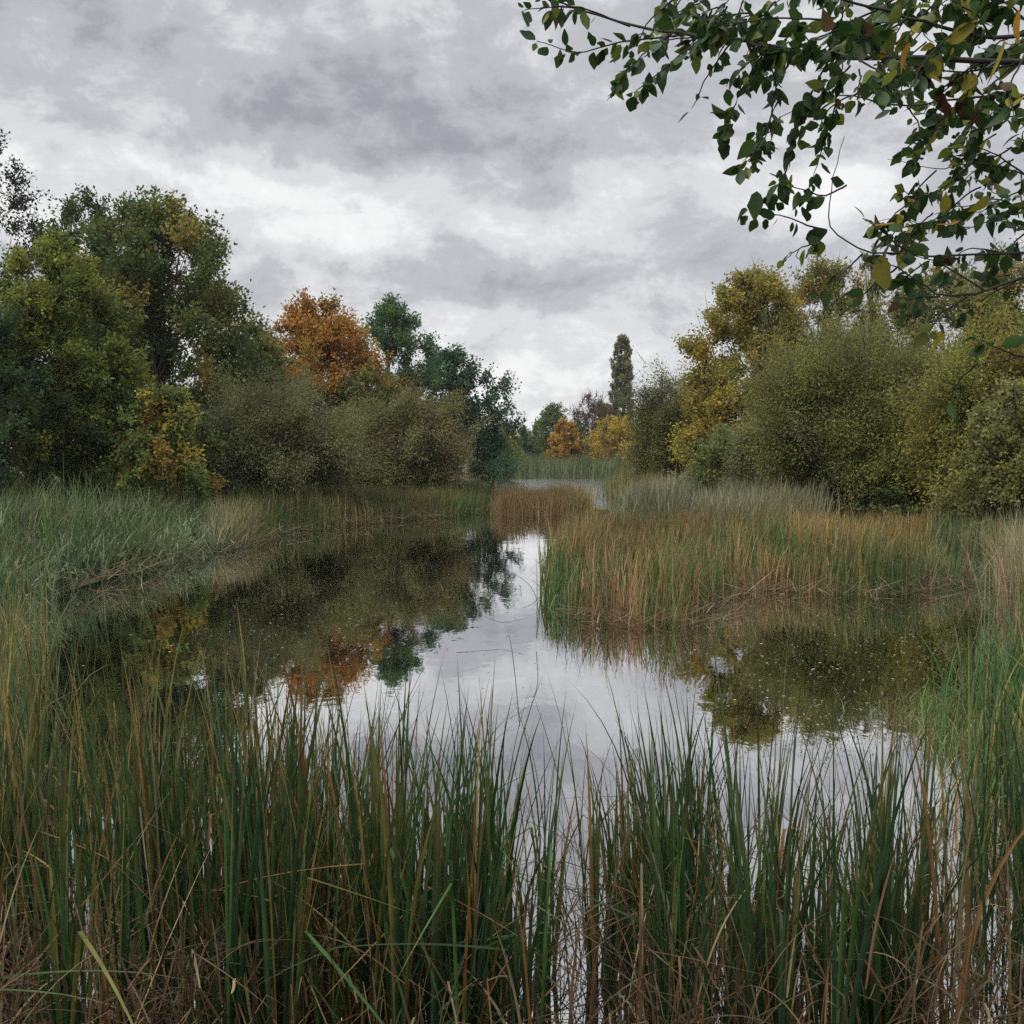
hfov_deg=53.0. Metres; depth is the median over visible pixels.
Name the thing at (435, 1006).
cattail plant
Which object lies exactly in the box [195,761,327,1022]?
cattail plant
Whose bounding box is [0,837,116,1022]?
cattail plant
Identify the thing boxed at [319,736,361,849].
cattail plant
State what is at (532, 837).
cattail plant
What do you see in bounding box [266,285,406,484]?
orange maple
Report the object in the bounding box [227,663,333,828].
cattail plant
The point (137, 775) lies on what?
cattail plant
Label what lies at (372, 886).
cattail plant
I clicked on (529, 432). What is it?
wood
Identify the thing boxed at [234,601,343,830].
cattail plant
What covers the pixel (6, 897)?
cattail plant
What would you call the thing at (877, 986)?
cattail plant
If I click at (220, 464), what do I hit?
willow shrub
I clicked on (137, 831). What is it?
cattail plant
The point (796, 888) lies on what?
cattail plant
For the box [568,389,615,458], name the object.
copper tree
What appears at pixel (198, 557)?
reed straw
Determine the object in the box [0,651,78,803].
cattail plant
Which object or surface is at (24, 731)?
cattail plant
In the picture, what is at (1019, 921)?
cattail plant
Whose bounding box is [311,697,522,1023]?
cattail plant
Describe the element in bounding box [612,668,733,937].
cattail plant
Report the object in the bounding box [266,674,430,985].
cattail plant
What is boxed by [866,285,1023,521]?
willow shrub
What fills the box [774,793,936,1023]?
cattail plant
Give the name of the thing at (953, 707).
green grass
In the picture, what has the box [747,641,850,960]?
cattail plant
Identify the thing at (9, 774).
cattail plant
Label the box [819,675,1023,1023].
cattail plant
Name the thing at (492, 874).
cattail plant
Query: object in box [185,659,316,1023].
cattail plant
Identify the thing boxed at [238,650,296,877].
cattail plant
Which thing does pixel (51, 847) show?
cattail plant
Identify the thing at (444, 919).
cattail plant
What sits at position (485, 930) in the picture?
cattail plant
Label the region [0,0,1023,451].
sky
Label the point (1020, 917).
cattail plant
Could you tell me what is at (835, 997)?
cattail plant
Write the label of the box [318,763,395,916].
cattail plant
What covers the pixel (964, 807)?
cattail bed
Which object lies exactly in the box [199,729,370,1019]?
cattail plant
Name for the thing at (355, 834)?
cattail plant
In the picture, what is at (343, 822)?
cattail plant
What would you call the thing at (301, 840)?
cattail plant
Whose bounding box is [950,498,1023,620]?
tall grass
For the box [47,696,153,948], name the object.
cattail plant
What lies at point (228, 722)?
cattail plant
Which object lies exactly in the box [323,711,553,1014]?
cattail plant
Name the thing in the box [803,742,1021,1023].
cattail plant
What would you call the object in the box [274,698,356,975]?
cattail plant
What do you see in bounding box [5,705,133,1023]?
cattail plant
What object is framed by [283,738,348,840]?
cattail plant
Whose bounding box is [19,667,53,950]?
cattail plant
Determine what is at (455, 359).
alder tree
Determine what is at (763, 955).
cattail plant
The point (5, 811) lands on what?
cattail plant
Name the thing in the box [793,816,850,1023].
cattail plant
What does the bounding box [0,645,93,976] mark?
cattail plant
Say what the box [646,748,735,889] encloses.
cattail plant
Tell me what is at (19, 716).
cattail plant
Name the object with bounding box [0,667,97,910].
cattail plant
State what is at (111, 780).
cattail plant
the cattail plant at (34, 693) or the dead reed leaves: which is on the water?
the dead reed leaves
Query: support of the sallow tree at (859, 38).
on the ground at (563, 591)
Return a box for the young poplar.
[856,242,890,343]
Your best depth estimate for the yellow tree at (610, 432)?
148.38 m
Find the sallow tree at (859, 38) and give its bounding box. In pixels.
[518,0,1023,419]
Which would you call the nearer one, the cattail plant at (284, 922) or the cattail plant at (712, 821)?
the cattail plant at (284, 922)
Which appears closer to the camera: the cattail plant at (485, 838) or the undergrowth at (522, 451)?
the cattail plant at (485, 838)
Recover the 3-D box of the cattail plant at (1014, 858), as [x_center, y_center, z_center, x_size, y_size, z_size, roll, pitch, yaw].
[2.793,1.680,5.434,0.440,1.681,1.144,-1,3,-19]
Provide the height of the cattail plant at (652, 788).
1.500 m
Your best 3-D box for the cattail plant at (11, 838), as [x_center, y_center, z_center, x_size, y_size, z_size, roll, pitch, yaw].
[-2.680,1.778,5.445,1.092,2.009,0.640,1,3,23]
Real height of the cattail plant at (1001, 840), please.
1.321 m
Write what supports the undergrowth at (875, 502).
on the ground at (563, 591)
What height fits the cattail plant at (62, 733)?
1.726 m
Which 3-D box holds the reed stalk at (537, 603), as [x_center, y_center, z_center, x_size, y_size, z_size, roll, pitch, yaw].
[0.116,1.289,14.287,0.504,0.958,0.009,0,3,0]
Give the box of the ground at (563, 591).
[1,447,1023,854]
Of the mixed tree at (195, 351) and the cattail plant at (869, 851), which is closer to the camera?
the cattail plant at (869, 851)
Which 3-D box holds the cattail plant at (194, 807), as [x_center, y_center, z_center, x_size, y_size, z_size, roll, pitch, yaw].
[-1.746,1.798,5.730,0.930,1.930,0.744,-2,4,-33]
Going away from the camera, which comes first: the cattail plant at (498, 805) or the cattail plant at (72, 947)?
the cattail plant at (72, 947)
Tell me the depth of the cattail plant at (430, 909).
5.17 m
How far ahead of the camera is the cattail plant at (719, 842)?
5.25 m
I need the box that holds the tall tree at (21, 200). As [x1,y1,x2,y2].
[0,129,60,361]
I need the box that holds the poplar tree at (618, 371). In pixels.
[606,334,637,455]
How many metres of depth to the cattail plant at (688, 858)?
5.38 m
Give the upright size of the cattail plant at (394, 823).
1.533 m
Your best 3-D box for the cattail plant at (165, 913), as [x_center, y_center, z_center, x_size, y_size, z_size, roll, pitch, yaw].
[-1.742,1.640,5.170,0.996,2.188,0.797,-1,3,-11]
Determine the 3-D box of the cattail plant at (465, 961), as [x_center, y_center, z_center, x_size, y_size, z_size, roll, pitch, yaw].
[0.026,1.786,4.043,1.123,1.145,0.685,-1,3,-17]
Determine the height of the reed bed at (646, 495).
2.518 m
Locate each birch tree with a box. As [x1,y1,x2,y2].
[663,258,847,486]
[739,251,901,483]
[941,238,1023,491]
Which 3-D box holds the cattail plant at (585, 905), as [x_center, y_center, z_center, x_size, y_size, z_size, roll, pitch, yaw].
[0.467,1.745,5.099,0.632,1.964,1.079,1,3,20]
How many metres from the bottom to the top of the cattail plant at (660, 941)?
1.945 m
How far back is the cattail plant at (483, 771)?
5.12 m
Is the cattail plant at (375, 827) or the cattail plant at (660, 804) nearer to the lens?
the cattail plant at (375, 827)
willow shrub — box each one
[166,380,261,499]
[190,345,389,501]
[319,365,392,487]
[335,362,499,492]
[465,410,517,488]
[610,352,713,482]
[709,364,816,496]
[711,265,961,516]
[824,318,967,517]
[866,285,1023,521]
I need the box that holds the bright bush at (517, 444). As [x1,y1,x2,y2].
[491,422,523,481]
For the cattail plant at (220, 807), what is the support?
on the ground at (563, 591)
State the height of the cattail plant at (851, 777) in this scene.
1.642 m
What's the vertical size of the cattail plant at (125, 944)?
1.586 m
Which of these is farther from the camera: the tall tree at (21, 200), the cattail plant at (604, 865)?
the tall tree at (21, 200)
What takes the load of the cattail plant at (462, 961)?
on the ground at (563, 591)
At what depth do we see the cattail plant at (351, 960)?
4.22 m
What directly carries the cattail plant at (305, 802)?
on the ground at (563, 591)
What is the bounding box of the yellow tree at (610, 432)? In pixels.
[579,412,638,460]
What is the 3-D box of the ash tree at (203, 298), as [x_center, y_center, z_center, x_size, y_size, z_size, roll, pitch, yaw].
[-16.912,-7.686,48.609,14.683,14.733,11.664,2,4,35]
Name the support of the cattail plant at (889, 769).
on the ground at (563, 591)
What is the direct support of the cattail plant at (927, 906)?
on the ground at (563, 591)
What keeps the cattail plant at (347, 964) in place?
in the water
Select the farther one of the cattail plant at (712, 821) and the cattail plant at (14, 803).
the cattail plant at (712, 821)
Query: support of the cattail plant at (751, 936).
on the ground at (563, 591)
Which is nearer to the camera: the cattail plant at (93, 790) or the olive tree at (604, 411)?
the cattail plant at (93, 790)
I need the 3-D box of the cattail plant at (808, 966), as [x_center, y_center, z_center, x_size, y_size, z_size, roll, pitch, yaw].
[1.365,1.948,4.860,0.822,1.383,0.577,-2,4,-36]
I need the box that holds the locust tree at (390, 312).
[345,292,451,411]
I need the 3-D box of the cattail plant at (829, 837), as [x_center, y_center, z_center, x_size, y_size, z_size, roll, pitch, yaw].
[1.667,1.785,4.803,0.632,1.670,0.900,-1,3,-13]
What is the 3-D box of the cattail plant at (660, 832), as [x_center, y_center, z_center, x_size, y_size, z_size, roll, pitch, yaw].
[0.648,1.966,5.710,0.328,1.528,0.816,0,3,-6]
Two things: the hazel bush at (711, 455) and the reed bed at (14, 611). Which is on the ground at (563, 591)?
the hazel bush at (711, 455)
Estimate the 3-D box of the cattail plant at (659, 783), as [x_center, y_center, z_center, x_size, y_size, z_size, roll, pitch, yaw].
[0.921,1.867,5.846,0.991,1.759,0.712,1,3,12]
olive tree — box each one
[585,400,611,452]
[839,257,1020,485]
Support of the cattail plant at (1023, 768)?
on the ground at (563, 591)
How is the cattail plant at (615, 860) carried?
in the water
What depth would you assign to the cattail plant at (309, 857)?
4.55 m
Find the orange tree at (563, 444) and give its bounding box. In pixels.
[545,416,581,462]
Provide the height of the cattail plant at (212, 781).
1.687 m
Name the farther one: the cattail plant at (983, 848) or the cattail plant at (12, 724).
the cattail plant at (12, 724)
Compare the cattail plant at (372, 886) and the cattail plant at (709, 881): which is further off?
the cattail plant at (709, 881)
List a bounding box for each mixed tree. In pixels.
[171,309,288,406]
[236,334,317,492]
[320,357,401,486]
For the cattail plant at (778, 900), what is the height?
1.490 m
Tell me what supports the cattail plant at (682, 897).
on the ground at (563, 591)
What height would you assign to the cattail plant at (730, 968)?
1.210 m
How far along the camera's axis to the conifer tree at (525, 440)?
184.26 m
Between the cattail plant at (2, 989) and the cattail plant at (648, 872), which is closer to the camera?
the cattail plant at (2, 989)
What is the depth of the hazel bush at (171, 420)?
33.71 m
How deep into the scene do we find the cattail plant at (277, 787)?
5.79 m
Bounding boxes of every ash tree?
[0,183,149,459]
[34,184,300,490]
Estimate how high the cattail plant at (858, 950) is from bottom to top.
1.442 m
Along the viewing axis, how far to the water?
12.91 m
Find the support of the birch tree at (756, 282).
on the ground at (563, 591)
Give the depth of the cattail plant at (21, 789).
5.44 m
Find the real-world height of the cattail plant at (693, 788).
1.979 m
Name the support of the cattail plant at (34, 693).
on the ground at (563, 591)
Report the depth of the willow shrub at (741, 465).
40.35 m
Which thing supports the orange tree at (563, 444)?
on the ground at (563, 591)
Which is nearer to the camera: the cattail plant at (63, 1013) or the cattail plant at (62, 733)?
the cattail plant at (63, 1013)
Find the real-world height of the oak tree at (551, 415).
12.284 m
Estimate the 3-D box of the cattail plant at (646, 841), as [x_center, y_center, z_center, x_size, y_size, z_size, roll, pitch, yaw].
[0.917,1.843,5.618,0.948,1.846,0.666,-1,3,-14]
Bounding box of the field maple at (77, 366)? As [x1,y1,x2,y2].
[0,227,157,503]
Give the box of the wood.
[458,418,616,456]
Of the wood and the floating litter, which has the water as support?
the floating litter
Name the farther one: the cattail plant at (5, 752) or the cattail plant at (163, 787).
the cattail plant at (5, 752)
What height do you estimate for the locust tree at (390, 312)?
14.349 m
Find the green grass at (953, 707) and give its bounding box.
[839,665,1020,763]
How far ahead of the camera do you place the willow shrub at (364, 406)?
55.33 m
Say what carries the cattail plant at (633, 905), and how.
on the ground at (563, 591)
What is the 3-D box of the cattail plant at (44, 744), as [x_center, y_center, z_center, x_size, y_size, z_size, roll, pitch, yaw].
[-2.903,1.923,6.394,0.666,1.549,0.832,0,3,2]
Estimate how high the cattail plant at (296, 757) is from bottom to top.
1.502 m
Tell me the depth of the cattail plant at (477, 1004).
4.28 m
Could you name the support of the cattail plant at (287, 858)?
on the ground at (563, 591)
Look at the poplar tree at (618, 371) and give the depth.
174.21 m
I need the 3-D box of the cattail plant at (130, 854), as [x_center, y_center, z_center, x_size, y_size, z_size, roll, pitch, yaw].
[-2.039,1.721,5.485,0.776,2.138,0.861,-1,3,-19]
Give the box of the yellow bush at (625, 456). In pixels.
[621,435,639,470]
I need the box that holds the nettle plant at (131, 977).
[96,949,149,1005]
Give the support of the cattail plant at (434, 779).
on the ground at (563, 591)
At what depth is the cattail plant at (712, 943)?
4.43 m
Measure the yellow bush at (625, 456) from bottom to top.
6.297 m
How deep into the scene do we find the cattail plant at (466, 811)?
5.22 m
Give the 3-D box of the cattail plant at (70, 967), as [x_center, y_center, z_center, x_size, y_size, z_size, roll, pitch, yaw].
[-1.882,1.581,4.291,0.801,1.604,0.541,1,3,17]
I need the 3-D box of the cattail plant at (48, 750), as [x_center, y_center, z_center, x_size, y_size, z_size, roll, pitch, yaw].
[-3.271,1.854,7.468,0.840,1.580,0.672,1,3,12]
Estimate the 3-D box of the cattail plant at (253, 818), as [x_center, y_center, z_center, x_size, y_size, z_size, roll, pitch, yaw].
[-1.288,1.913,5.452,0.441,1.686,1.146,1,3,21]
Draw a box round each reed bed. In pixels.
[0,539,110,769]
[206,476,509,539]
[468,451,639,477]
[488,476,597,516]
[524,493,1023,627]
[597,464,666,509]
[610,463,841,525]
[904,579,1023,870]
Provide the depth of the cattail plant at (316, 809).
4.78 m
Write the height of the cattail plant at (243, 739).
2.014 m
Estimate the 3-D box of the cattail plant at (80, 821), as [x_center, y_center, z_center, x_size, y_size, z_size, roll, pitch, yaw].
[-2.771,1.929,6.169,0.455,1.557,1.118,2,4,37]
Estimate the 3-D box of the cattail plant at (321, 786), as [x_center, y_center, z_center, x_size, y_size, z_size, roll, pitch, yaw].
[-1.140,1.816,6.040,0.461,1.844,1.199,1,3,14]
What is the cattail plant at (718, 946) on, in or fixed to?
on the ground at (563, 591)
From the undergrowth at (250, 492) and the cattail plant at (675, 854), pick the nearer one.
the cattail plant at (675, 854)
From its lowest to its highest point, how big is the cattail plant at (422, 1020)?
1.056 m
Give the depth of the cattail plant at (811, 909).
4.73 m
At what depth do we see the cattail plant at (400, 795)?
5.34 m
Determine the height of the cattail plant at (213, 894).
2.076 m
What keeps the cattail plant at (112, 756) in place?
in the water
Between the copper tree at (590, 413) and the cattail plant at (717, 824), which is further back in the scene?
the copper tree at (590, 413)
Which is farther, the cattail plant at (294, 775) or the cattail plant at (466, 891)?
the cattail plant at (294, 775)
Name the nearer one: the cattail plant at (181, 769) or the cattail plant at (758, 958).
the cattail plant at (758, 958)
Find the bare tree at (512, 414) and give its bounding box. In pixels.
[500,409,527,450]
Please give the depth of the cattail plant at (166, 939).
5.15 m
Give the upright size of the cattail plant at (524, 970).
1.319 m
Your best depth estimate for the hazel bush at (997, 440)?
25.81 m
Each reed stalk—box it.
[456,606,527,622]
[502,570,537,638]
[506,635,519,726]
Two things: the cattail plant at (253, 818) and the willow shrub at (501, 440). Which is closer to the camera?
the cattail plant at (253, 818)
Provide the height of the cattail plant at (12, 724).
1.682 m
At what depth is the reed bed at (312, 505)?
43.34 m
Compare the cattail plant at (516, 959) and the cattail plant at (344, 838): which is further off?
the cattail plant at (344, 838)
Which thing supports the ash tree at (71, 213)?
on the ground at (563, 591)
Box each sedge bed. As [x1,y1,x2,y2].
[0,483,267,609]
[189,489,280,549]
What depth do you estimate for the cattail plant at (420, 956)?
4.13 m
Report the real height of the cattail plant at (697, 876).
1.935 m
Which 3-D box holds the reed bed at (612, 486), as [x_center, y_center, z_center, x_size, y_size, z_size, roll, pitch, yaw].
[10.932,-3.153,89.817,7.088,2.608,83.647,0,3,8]
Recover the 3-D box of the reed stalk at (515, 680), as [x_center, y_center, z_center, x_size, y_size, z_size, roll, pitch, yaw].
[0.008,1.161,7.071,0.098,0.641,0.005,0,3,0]
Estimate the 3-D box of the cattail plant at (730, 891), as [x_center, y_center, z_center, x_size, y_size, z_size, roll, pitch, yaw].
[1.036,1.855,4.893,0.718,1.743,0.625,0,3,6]
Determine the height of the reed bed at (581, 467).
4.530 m
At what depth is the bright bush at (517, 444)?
114.52 m
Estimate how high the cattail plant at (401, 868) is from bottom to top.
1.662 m
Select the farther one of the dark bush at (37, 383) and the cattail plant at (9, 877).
the dark bush at (37, 383)
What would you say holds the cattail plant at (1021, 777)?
on the ground at (563, 591)
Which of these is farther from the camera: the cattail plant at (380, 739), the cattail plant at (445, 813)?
the cattail plant at (380, 739)
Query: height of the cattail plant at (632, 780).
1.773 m
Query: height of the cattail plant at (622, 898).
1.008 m
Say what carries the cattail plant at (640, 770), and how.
on the ground at (563, 591)
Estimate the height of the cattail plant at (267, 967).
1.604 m
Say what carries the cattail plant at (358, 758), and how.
on the ground at (563, 591)
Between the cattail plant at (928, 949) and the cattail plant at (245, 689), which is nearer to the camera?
the cattail plant at (928, 949)
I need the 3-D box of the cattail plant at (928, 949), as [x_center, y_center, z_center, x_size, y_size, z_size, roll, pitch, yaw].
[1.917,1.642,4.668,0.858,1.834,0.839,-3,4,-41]
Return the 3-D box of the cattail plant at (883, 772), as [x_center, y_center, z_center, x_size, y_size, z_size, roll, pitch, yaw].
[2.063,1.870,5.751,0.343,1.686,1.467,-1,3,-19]
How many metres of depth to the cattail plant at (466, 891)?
4.33 m
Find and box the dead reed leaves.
[0,717,1023,1023]
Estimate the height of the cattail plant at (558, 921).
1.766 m
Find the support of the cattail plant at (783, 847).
on the ground at (563, 591)
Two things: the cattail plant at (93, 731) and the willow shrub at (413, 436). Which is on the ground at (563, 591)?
the willow shrub at (413, 436)
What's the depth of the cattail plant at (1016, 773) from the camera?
5.64 m
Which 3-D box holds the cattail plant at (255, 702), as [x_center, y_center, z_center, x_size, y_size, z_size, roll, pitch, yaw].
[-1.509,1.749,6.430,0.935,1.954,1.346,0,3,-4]
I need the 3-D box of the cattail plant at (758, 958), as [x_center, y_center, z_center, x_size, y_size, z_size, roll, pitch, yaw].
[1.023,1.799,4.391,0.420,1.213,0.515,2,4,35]
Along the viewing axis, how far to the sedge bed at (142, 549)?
24.32 m
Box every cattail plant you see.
[0,602,68,816]
[0,622,101,873]
[0,630,59,795]
[0,640,76,946]
[0,643,114,846]
[0,645,50,951]
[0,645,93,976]
[0,646,52,926]
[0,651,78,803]
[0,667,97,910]
[0,668,71,949]
[0,670,68,820]
[0,672,57,881]
[0,675,49,825]
[0,687,31,845]
[0,691,111,973]
[0,698,65,846]
[0,705,99,883]
[0,706,47,828]
[0,712,14,886]
[0,732,132,1023]
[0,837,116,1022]
[0,942,184,1023]
[0,965,110,1004]
[1,654,45,976]
[1,659,36,939]
[2,619,16,795]
[2,679,81,874]
[2,821,34,925]
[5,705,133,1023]
[6,709,165,1023]
[7,673,21,774]
[9,648,110,808]
[10,691,85,811]
[16,616,64,824]
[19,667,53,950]
[21,692,91,880]
[23,715,88,1023]
[24,642,224,1000]
[28,691,163,965]
[29,724,240,971]
[32,653,104,815]
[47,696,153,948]
[48,609,120,877]
[50,722,194,1023]
[51,638,229,987]
[70,634,203,951]
[71,626,182,921]
[73,722,132,826]
[81,622,198,852]
[87,692,224,984]
[87,740,224,922]
[88,644,154,860]
[92,642,152,971]
[99,765,224,942]
[105,688,297,1023]
[110,681,351,1023]
[111,736,193,844]
[114,652,269,990]
[116,676,153,792]
[117,674,230,946]
[118,687,266,937]
[119,634,268,1016]
[129,646,201,971]
[129,651,229,972]
[136,654,244,941]
[143,644,300,1023]
[151,666,363,1023]
[163,691,188,913]
[166,715,277,961]
[169,625,251,833]
[171,707,365,1023]
[177,723,269,855]
[183,640,341,863]
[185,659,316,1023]
[188,642,383,1023]
[191,689,416,1022]
[192,683,401,1023]
[193,650,354,1009]
[194,669,218,898]
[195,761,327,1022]
[196,656,336,931]
[198,639,302,927]
[198,665,301,1023]
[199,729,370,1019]
[200,675,457,1023]
[202,736,416,907]
[215,702,249,870]
[216,724,318,1023]
[222,643,323,836]
[222,709,359,921]
[227,623,302,794]
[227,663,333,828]
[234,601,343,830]
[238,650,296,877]
[238,681,360,1020]
[242,676,328,1023]
[247,692,422,1023]
[249,843,515,1023]
[251,721,324,918]
[252,644,368,1023]
[252,654,425,840]
[253,634,342,840]
[257,693,527,1023]
[260,774,319,891]
[262,665,324,830]
[263,681,345,810]
[264,733,344,813]
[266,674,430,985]
[267,689,333,825]
[271,637,404,1023]
[271,695,453,1023]
[274,678,368,1022]
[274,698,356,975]
[274,760,505,1021]
[275,749,367,1023]
[277,783,453,1023]
[281,693,320,794]
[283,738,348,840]
[285,692,319,827]
[292,707,464,1023]
[304,721,396,892]
[305,735,343,848]
[305,744,359,867]
[309,741,353,803]
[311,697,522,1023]
[311,749,368,889]
[313,694,511,1023]
[314,660,411,983]
[314,703,431,1023]
[314,794,605,1023]
[315,666,340,839]
[318,650,593,1022]
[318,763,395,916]
[319,704,382,843]
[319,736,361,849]
[321,701,416,909]
[321,751,422,1020]
[322,692,423,860]
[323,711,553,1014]
[327,632,430,879]
[333,648,445,1023]
[333,750,354,965]
[345,680,458,879]
[345,729,539,992]
[352,754,505,1023]
[356,698,468,1023]
[356,721,425,1012]
[360,718,461,1023]
[360,726,510,1023]
[366,737,532,928]
[368,715,453,974]
[369,802,516,1023]
[370,746,448,877]
[378,727,563,1023]
[379,757,469,917]
[385,670,542,938]
[387,739,506,908]
[390,678,575,919]
[392,671,555,924]
[392,806,619,1023]
[408,721,516,1023]
[415,720,479,921]
[420,661,631,1023]
[421,663,539,1023]
[423,671,554,1022]
[424,680,551,1023]
[425,741,471,963]
[426,678,580,990]
[430,764,482,935]
[440,666,526,893]
[444,838,574,1023]
[450,767,573,982]
[461,683,584,903]
[468,712,600,992]
[484,683,588,897]
[489,774,620,1023]
[497,747,608,1006]
[501,688,586,919]
[520,706,628,981]
[521,781,784,1023]
[528,723,603,960]
[530,786,704,935]
[531,664,653,1021]
[536,691,713,913]
[554,841,643,949]
[561,685,829,919]
[564,712,707,950]
[566,703,694,931]
[568,769,641,948]
[571,665,727,901]
[575,741,687,928]
[581,694,760,889]
[588,752,685,924]
[600,748,661,964]
[601,628,808,1008]
[601,747,723,931]
[601,763,669,931]
[601,766,655,889]
[605,646,841,957]
[605,725,638,947]
[606,716,728,1006]
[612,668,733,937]
[615,676,707,1023]
[617,756,689,938]
[621,684,753,921]
[621,703,754,910]
[629,728,663,917]
[633,802,830,1023]
[637,703,686,951]
[641,677,756,888]
[643,768,743,953]
[645,687,867,933]
[645,781,695,892]
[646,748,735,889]
[649,730,729,955]
[653,814,775,1023]
[658,712,799,1023]
[660,666,724,904]
[660,813,752,1022]
[661,817,815,1023]
[664,650,778,889]
[673,750,877,900]
[677,680,848,1023]
[677,718,785,1016]
[687,668,868,1022]
[691,771,786,1023]
[698,757,880,1023]
[705,693,866,1023]
[711,660,866,899]
[714,733,839,946]
[717,807,844,1015]
[732,738,781,1022]
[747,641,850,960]
[748,694,835,1023]
[750,759,847,995]
[751,762,929,1014]
[760,729,907,1023]
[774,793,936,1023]
[776,797,880,1011]
[788,755,859,912]
[789,698,986,1014]
[793,718,996,1023]
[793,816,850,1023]
[794,741,975,976]
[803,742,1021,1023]
[803,755,955,1023]
[804,781,993,989]
[804,863,1015,1020]
[805,801,996,972]
[805,811,1021,1023]
[806,689,1007,1023]
[809,773,934,1023]
[811,687,904,898]
[814,695,926,1023]
[818,732,974,986]
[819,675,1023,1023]
[819,789,904,893]
[824,713,960,1023]
[826,698,1001,926]
[830,705,908,913]
[847,699,903,862]
[853,722,970,914]
[871,782,1015,1017]
[890,805,1023,1023]
[893,675,973,916]
[911,718,1023,923]
[927,702,1021,941]
[930,749,1023,912]
[935,769,1023,897]
[941,677,1023,939]
[958,796,1019,920]
[968,670,1023,885]
[971,870,1023,1021]
[973,675,1023,811]
[975,713,1022,1023]
[987,736,1023,896]
[989,780,1023,952]
[990,708,1022,930]
[1000,661,1023,853]
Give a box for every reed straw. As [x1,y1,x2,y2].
[8,503,495,596]
[540,562,998,632]
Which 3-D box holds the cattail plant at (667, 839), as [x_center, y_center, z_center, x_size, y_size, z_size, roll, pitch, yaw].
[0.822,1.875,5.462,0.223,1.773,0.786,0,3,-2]
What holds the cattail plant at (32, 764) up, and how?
on the ground at (563, 591)
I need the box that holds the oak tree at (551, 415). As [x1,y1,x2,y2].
[531,400,589,457]
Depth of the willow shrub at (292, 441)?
40.64 m
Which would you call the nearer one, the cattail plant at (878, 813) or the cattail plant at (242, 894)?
the cattail plant at (242, 894)
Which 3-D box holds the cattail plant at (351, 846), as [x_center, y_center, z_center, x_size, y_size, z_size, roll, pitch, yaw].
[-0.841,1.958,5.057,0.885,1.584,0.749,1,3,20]
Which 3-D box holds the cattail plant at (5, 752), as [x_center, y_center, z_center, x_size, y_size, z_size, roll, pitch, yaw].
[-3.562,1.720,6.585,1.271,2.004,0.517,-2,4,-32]
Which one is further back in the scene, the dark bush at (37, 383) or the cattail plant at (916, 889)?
the dark bush at (37, 383)
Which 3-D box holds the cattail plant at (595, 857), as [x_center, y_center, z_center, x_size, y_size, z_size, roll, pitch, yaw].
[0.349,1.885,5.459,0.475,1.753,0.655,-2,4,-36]
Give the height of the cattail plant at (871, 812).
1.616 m
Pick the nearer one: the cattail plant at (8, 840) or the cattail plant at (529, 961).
the cattail plant at (529, 961)
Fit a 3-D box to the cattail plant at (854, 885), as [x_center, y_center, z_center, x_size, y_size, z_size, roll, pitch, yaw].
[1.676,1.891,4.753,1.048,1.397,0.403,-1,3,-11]
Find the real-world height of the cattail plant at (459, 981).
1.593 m
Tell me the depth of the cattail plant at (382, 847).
4.13 m
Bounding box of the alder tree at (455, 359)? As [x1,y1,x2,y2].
[406,342,525,488]
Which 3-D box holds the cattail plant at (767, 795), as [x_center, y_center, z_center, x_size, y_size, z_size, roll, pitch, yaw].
[1.317,1.701,5.178,1.665,2.149,0.389,-1,3,-16]
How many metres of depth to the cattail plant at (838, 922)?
4.76 m
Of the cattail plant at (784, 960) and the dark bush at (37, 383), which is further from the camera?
the dark bush at (37, 383)
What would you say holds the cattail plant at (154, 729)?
in the water
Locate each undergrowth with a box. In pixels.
[3,478,487,511]
[471,435,582,458]
[657,479,972,519]
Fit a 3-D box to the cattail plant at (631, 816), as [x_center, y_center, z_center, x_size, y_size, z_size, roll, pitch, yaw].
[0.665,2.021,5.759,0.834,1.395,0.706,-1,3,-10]
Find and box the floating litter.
[82,580,951,761]
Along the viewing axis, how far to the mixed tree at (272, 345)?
53.17 m
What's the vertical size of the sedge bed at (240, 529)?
1.980 m
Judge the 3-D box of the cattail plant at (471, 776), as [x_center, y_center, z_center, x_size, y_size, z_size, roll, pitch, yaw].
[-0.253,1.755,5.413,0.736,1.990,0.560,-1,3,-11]
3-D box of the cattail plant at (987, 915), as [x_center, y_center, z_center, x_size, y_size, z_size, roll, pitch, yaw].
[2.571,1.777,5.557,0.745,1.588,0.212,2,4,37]
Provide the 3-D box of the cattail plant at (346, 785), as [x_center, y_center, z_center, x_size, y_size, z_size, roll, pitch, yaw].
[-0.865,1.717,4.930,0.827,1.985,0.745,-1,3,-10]
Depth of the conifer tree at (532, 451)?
184.29 m
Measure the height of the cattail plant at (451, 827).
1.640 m
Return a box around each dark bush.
[0,305,81,498]
[54,374,169,502]
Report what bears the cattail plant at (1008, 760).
on the ground at (563, 591)
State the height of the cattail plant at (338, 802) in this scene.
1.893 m
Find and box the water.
[0,478,1023,1023]
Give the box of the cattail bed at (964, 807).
[0,631,1023,1023]
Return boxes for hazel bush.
[107,378,229,512]
[681,421,794,499]
[925,375,1023,536]

